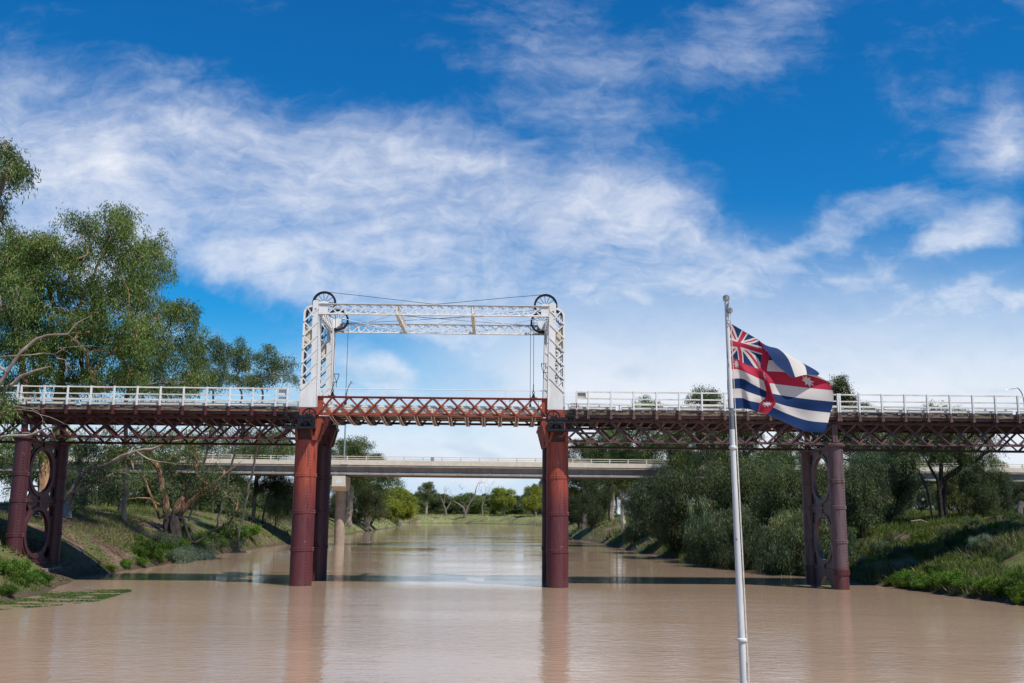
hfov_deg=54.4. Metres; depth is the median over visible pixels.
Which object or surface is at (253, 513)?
bank tree
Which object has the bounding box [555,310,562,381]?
counterweight
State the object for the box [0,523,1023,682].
river water
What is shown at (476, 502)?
tree
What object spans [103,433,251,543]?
burnt gum
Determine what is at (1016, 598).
green bush
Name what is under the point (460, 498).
tree
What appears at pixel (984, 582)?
green bush
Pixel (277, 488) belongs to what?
bank tree
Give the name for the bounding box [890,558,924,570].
sage bush
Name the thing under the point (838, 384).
gum tree
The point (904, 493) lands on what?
cooba tree
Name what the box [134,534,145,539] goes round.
green bush
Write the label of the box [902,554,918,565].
willow bush
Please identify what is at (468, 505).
dead tree
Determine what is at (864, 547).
willow bush
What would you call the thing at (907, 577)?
green bush
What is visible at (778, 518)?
willow bush
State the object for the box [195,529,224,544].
green bush
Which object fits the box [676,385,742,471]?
gum tree
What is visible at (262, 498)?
tree
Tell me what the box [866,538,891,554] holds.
willow bush
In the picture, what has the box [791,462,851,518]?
cooba tree
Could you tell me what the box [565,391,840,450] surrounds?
approach span
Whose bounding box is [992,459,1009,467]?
gum tree
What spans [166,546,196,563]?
sage bush
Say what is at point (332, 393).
hoist rope
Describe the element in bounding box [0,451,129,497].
bank tree
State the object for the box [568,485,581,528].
cooba tree
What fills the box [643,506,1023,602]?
grass
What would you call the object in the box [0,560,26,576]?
green bush
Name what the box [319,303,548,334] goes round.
overhead frame
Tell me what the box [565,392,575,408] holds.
railing
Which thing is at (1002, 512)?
willow bush
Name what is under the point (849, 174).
sky
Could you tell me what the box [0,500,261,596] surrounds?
grass
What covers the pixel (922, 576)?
green bush
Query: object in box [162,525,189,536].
green bush
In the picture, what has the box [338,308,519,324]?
cable
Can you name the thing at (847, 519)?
willow bush
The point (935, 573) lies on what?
green bush
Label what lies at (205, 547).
sage bush
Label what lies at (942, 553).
green bush
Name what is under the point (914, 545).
willow bush
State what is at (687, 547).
willow bush
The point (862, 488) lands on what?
cooba tree
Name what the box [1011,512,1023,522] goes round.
willow bush
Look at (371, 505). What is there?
cooba tree
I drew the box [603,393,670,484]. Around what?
gum tree
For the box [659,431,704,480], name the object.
gum tree
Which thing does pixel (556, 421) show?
winch
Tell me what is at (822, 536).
willow bush
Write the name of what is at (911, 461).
bank tree
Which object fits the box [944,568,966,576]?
green bush
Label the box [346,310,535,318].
cable
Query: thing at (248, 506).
tree
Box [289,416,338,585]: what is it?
iron pier
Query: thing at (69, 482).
bank tree
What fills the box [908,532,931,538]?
green bush
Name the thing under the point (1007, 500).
cooba tree
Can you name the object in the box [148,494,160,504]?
tree
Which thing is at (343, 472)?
road bridge
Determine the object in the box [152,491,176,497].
tree
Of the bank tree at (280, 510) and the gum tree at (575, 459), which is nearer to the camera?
the bank tree at (280, 510)
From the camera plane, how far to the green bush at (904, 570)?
61.12 m
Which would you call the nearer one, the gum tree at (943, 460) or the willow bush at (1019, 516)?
the willow bush at (1019, 516)
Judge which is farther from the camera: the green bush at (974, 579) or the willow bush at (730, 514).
the willow bush at (730, 514)
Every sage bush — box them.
[144,529,183,546]
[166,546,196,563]
[177,542,212,560]
[181,545,197,561]
[183,529,197,545]
[189,543,218,559]
[197,538,221,553]
[224,535,249,551]
[888,544,914,553]
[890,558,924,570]
[966,533,997,547]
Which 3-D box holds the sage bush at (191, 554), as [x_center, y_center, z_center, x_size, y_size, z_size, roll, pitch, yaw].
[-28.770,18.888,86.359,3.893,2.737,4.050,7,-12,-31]
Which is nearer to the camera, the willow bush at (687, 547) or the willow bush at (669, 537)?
the willow bush at (687, 547)
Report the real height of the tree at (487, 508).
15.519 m
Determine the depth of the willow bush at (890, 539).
71.65 m
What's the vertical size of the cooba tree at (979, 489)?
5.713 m
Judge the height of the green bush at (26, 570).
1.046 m
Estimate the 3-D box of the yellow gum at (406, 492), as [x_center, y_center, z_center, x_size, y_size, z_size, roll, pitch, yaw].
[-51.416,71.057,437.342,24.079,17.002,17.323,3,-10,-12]
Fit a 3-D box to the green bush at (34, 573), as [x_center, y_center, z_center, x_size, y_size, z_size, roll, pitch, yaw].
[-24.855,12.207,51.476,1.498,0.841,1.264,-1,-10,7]
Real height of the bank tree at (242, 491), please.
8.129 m
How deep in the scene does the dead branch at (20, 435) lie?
50.32 m
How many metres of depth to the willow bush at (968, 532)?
65.17 m
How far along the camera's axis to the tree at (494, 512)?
695.66 m
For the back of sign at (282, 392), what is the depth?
59.28 m
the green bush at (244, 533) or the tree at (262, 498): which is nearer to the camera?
the green bush at (244, 533)
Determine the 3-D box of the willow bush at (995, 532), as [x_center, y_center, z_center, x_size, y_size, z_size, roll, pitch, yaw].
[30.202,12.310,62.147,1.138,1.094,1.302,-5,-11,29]
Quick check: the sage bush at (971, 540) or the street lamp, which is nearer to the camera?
the sage bush at (971, 540)
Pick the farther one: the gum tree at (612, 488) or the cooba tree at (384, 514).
the cooba tree at (384, 514)
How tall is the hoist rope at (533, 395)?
5.738 m
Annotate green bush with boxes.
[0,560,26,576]
[0,582,18,595]
[7,558,32,573]
[9,572,36,586]
[25,570,44,583]
[33,569,55,584]
[105,562,117,570]
[118,558,133,568]
[130,538,164,557]
[131,545,150,557]
[133,556,150,564]
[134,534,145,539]
[149,545,171,560]
[150,540,175,550]
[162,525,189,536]
[175,535,193,548]
[191,533,209,544]
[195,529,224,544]
[212,522,242,539]
[216,534,228,548]
[234,524,250,541]
[243,524,263,537]
[882,575,898,585]
[892,568,915,578]
[892,576,912,588]
[897,572,917,578]
[899,575,911,581]
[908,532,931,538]
[909,578,927,588]
[910,572,928,580]
[921,564,945,572]
[924,575,941,588]
[927,570,951,579]
[934,576,955,590]
[937,551,957,557]
[939,570,963,585]
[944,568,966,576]
[951,578,981,588]
[952,575,973,583]
[966,577,979,586]
[972,577,988,594]
[976,578,995,589]
[981,576,1010,593]
[982,575,995,581]
[986,582,1005,597]
[989,519,1021,529]
[989,575,1020,596]
[1002,568,1023,579]
[1003,583,1023,596]
[1009,591,1023,604]
[1014,579,1023,589]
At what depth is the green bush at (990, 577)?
52.83 m
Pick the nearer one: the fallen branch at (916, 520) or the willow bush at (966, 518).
the willow bush at (966, 518)
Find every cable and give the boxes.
[330,292,536,303]
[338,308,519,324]
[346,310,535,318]
[361,310,533,322]
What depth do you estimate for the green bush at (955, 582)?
53.74 m
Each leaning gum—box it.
[0,136,90,440]
[46,433,180,518]
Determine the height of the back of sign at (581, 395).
0.340 m
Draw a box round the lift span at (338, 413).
[317,388,547,426]
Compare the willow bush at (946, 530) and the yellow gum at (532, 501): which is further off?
the yellow gum at (532, 501)
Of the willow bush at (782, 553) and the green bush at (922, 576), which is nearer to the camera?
the green bush at (922, 576)
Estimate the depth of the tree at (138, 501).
252.91 m
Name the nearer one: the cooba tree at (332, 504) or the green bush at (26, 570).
the green bush at (26, 570)
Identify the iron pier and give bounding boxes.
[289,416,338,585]
[536,418,568,587]
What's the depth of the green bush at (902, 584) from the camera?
59.38 m
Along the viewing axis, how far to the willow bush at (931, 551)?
63.00 m
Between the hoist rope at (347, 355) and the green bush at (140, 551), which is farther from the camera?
the green bush at (140, 551)
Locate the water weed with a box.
[0,589,131,609]
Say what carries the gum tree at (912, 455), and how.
on the ground at (70, 547)
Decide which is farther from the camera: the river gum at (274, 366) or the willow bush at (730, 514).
the river gum at (274, 366)
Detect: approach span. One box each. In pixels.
[0,385,65,442]
[17,385,299,445]
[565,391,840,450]
[807,394,1023,452]
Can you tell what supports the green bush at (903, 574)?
on the ground at (70, 547)
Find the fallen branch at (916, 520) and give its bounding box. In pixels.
[904,519,927,526]
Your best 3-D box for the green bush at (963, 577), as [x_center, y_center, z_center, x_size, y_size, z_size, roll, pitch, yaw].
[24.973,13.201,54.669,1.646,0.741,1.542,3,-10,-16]
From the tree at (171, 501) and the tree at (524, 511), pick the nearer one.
the tree at (171, 501)
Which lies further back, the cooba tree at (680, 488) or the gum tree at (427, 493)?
the gum tree at (427, 493)
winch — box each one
[281,408,316,428]
[546,410,595,434]
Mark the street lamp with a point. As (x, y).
(345, 425)
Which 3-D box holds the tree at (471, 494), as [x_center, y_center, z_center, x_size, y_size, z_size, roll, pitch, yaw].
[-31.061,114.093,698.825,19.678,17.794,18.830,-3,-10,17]
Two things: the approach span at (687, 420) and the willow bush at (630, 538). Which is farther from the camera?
the willow bush at (630, 538)
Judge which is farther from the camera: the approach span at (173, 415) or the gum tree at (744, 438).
the gum tree at (744, 438)
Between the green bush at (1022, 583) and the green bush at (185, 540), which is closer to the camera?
the green bush at (1022, 583)
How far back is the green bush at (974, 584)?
52.33 m
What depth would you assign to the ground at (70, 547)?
75.02 m
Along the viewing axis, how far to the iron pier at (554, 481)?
58.73 m
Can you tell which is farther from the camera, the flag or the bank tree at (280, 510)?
the bank tree at (280, 510)
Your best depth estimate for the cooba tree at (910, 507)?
107.23 m
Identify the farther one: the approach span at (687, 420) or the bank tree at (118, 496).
the bank tree at (118, 496)
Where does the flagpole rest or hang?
in the river water
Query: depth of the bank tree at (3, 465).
102.17 m
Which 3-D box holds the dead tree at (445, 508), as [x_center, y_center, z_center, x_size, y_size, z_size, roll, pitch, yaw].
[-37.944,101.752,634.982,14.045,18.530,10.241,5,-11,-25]
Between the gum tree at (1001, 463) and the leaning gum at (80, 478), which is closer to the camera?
the leaning gum at (80, 478)
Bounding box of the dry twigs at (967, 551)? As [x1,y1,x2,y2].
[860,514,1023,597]
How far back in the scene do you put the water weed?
48.27 m
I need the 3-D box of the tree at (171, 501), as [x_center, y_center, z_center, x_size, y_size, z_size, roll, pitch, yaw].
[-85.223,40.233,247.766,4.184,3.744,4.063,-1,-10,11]
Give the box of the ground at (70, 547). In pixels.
[0,505,1023,605]
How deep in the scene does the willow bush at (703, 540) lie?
83.99 m
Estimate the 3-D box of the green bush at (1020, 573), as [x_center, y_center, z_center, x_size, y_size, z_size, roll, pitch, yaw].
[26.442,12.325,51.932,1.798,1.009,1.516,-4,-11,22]
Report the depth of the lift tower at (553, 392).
60.27 m
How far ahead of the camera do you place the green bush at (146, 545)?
77.72 m
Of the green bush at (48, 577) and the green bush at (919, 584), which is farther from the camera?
the green bush at (919, 584)
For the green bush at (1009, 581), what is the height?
1.182 m
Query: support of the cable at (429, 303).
attached to the lift tower at (309, 393)
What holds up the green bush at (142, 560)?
on the ground at (70, 547)
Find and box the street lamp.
[343,381,355,459]
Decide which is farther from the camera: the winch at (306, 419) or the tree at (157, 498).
the tree at (157, 498)
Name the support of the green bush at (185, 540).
on the ground at (70, 547)
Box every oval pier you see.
[5,436,71,571]
[798,443,849,589]
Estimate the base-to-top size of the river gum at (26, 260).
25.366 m
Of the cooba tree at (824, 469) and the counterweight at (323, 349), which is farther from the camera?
the cooba tree at (824, 469)
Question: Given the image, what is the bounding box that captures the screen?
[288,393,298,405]
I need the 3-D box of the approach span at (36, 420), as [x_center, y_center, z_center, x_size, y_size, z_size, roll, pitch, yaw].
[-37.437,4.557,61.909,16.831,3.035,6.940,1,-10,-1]
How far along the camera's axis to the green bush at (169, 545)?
81.97 m
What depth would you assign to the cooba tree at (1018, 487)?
81.52 m
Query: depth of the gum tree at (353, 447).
245.05 m
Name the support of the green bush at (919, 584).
on the ground at (70, 547)
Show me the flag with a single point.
(779, 384)
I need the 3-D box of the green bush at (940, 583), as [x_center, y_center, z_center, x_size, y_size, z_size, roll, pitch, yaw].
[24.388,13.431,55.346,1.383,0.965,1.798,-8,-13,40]
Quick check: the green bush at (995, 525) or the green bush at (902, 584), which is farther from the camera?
the green bush at (995, 525)
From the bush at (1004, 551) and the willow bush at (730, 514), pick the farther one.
the willow bush at (730, 514)
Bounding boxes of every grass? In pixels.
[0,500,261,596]
[0,501,969,549]
[330,513,620,535]
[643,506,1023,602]
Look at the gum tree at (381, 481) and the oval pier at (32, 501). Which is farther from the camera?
the gum tree at (381, 481)
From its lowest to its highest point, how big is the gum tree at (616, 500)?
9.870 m
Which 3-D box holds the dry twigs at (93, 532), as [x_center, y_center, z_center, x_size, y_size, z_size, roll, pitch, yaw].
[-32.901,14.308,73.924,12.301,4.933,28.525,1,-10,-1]
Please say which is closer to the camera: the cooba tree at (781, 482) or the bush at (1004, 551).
the bush at (1004, 551)
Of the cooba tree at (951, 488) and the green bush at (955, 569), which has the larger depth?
the cooba tree at (951, 488)
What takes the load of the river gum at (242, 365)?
on the ground at (70, 547)
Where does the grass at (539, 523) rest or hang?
on the ground at (70, 547)
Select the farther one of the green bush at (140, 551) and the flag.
the green bush at (140, 551)
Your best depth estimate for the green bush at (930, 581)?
56.69 m
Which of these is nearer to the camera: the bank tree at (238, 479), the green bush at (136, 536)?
the green bush at (136, 536)
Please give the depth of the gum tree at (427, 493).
645.17 m
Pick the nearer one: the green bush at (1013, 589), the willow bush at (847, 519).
the green bush at (1013, 589)
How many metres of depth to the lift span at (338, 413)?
59.59 m
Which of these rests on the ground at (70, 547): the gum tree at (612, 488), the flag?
the gum tree at (612, 488)
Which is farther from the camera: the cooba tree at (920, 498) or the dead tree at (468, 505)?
the dead tree at (468, 505)
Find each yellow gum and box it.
[381,486,421,518]
[381,492,418,525]
[488,485,517,514]
[521,483,541,515]
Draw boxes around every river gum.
[0,200,169,520]
[84,228,222,521]
[176,333,252,520]
[216,336,281,526]
[237,342,300,538]
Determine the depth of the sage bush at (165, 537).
85.41 m
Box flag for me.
[727,323,833,431]
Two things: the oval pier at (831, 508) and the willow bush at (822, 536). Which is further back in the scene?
the willow bush at (822, 536)
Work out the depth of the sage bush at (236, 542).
109.08 m
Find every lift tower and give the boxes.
[299,291,348,435]
[531,294,564,437]
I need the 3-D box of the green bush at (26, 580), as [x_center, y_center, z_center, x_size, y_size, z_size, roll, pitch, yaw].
[-24.468,11.877,49.545,1.152,0.804,1.498,-3,-11,21]
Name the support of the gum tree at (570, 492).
on the ground at (70, 547)
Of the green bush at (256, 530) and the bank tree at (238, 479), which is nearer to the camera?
the green bush at (256, 530)
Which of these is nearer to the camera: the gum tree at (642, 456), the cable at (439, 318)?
the cable at (439, 318)
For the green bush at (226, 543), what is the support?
on the ground at (70, 547)
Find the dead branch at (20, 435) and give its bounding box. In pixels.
[0,395,68,438]
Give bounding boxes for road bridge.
[0,452,1023,544]
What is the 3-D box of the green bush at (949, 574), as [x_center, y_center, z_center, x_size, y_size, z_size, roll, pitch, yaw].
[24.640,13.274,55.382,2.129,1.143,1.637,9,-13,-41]
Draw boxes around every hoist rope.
[328,312,335,395]
[344,320,348,403]
[529,322,531,406]
[530,335,536,397]
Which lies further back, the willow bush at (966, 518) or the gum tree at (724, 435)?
the gum tree at (724, 435)
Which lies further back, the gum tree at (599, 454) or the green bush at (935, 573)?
the gum tree at (599, 454)
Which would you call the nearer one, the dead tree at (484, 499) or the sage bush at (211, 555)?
the sage bush at (211, 555)
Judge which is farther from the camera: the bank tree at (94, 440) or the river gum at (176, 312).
the bank tree at (94, 440)
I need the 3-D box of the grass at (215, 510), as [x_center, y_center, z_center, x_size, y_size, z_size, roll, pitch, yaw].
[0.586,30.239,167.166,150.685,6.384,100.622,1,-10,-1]
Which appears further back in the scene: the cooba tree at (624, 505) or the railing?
the cooba tree at (624, 505)
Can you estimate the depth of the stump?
73.40 m
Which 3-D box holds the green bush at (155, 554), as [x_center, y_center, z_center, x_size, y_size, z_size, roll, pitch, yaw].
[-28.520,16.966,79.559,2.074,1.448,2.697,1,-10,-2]
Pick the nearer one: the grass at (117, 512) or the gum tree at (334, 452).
the grass at (117, 512)
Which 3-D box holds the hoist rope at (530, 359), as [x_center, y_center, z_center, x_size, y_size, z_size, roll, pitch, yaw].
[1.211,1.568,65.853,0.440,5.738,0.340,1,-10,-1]
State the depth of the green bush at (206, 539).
94.94 m
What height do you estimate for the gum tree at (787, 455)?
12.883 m
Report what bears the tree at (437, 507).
on the ground at (70, 547)
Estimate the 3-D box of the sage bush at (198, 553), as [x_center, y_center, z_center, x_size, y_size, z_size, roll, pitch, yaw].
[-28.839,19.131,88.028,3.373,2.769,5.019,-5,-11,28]
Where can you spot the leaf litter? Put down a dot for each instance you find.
(100, 562)
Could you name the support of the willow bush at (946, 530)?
on the ground at (70, 547)
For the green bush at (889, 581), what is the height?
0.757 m
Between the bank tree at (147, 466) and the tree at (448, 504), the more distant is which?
the tree at (448, 504)
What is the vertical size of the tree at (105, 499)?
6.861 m
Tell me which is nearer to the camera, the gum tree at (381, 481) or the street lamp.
the street lamp
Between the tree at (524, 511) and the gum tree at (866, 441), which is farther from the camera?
the tree at (524, 511)
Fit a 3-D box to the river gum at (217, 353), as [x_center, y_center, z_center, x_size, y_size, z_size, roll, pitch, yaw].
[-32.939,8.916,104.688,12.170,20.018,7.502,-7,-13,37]
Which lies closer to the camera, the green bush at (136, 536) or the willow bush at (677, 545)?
the green bush at (136, 536)
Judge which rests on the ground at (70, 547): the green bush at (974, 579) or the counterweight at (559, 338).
the green bush at (974, 579)
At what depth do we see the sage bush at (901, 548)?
67.59 m
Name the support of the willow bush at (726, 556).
on the ground at (70, 547)
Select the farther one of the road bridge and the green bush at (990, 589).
the road bridge
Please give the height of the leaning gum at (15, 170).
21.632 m
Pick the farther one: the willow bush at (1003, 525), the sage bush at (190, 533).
the sage bush at (190, 533)
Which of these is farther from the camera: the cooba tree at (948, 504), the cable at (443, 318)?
the cooba tree at (948, 504)
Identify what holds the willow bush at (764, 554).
on the ground at (70, 547)
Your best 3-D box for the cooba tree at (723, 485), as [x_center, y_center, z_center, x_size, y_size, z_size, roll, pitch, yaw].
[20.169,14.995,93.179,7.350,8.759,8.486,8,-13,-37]
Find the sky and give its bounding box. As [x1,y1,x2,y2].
[0,0,1023,513]
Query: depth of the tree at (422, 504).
689.29 m
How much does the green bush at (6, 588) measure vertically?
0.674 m
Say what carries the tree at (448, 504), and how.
on the ground at (70, 547)
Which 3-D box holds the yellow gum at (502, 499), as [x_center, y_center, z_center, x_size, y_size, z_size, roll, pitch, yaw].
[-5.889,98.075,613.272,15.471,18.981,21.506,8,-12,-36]
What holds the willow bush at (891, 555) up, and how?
on the ground at (70, 547)
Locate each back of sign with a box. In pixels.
[278,389,286,398]
[578,393,585,397]
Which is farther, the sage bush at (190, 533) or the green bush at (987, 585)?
the sage bush at (190, 533)
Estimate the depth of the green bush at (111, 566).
68.95 m
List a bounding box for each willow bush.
[390,516,399,524]
[621,521,648,548]
[654,524,688,554]
[661,531,683,553]
[679,494,757,561]
[681,530,695,560]
[685,510,768,567]
[709,511,772,569]
[718,492,772,539]
[744,522,800,574]
[753,504,801,552]
[767,510,873,575]
[769,519,830,575]
[791,514,850,540]
[854,540,871,553]
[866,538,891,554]
[881,529,900,544]
[887,551,901,560]
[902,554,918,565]
[906,542,920,554]
[921,545,947,560]
[936,525,961,538]
[958,519,984,537]
[961,514,981,526]
[968,535,998,556]
[987,508,1012,521]
[987,531,999,538]
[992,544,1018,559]
[999,519,1021,531]
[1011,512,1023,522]
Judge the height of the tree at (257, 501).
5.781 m
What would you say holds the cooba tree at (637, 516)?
on the ground at (70, 547)
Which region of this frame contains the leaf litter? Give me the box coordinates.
[0,504,203,586]
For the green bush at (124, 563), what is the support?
on the ground at (70, 547)
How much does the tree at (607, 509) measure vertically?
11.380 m
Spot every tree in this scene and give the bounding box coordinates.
[0,432,38,500]
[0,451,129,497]
[65,434,131,506]
[65,461,102,506]
[91,457,154,511]
[97,491,127,504]
[127,493,143,504]
[128,474,182,503]
[133,440,202,504]
[141,457,229,495]
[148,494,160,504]
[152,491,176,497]
[168,497,174,504]
[175,485,191,503]
[188,432,250,512]
[188,475,259,509]
[222,430,294,520]
[227,486,251,508]
[249,475,293,523]
[249,495,260,508]
[257,492,270,502]
[258,495,292,532]
[329,491,350,519]
[330,449,337,492]
[330,453,407,530]
[331,434,380,526]
[333,483,387,526]
[356,497,390,526]
[413,481,440,514]
[414,501,425,513]
[427,493,450,513]
[440,487,458,514]
[446,498,453,513]
[449,501,467,514]
[452,493,472,513]
[453,479,486,516]
[462,492,475,513]
[469,496,489,513]
[479,482,492,514]
[479,495,496,513]
[489,503,508,513]
[505,501,523,514]
[519,499,533,513]
[568,435,607,527]
[568,480,602,502]
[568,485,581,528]
[571,479,614,530]
[581,427,631,521]
[596,445,637,531]
[601,487,614,515]
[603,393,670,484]
[604,482,625,514]
[617,475,652,525]
[622,465,688,544]
[638,446,725,550]
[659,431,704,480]
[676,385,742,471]
[687,455,768,522]
[720,428,776,473]
[726,450,796,523]
[751,448,827,526]
[770,432,800,473]
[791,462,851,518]
[793,372,878,464]
[825,454,896,537]
[843,400,900,466]
[845,433,936,521]
[878,398,1010,520]
[879,433,927,466]
[903,487,920,509]
[912,433,971,466]
[912,488,935,511]
[924,485,937,510]
[930,460,985,514]
[933,486,960,510]
[951,455,1012,515]
[986,470,1021,510]
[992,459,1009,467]
[1010,480,1023,505]
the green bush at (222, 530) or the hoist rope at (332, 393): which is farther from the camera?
the green bush at (222, 530)
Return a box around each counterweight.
[304,311,311,379]
[320,326,326,386]
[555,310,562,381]
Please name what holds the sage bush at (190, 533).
on the ground at (70, 547)
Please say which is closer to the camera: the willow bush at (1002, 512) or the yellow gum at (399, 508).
the willow bush at (1002, 512)
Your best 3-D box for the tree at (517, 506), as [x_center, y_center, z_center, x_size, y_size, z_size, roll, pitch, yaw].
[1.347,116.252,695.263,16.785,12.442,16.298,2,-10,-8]
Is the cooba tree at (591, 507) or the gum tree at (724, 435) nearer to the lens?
the gum tree at (724, 435)
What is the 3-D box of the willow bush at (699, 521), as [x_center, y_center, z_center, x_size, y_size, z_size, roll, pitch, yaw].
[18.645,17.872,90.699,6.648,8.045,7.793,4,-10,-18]
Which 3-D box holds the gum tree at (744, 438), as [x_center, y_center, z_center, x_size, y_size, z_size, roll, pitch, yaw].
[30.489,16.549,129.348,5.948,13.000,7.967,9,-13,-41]
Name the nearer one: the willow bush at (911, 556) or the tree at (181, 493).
the willow bush at (911, 556)
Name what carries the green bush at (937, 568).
on the ground at (70, 547)
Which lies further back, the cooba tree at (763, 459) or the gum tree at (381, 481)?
the gum tree at (381, 481)
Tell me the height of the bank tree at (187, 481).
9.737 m
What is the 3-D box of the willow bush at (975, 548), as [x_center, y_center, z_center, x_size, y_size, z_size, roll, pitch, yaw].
[28.180,12.356,59.153,1.601,1.877,1.986,6,-11,-29]
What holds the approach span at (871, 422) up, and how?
on the oval pier at (831, 508)
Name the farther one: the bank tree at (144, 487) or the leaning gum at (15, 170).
the bank tree at (144, 487)
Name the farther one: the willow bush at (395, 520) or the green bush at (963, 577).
the willow bush at (395, 520)
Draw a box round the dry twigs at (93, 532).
[0,506,170,573]
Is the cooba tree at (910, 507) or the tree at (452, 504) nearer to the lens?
the cooba tree at (910, 507)
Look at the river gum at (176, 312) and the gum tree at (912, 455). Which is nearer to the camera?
the river gum at (176, 312)
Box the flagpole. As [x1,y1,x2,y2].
[723,295,749,682]
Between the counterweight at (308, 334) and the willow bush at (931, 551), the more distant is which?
the willow bush at (931, 551)
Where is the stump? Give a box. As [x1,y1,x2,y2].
[1015,501,1023,516]
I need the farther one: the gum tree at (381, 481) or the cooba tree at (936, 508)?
the gum tree at (381, 481)

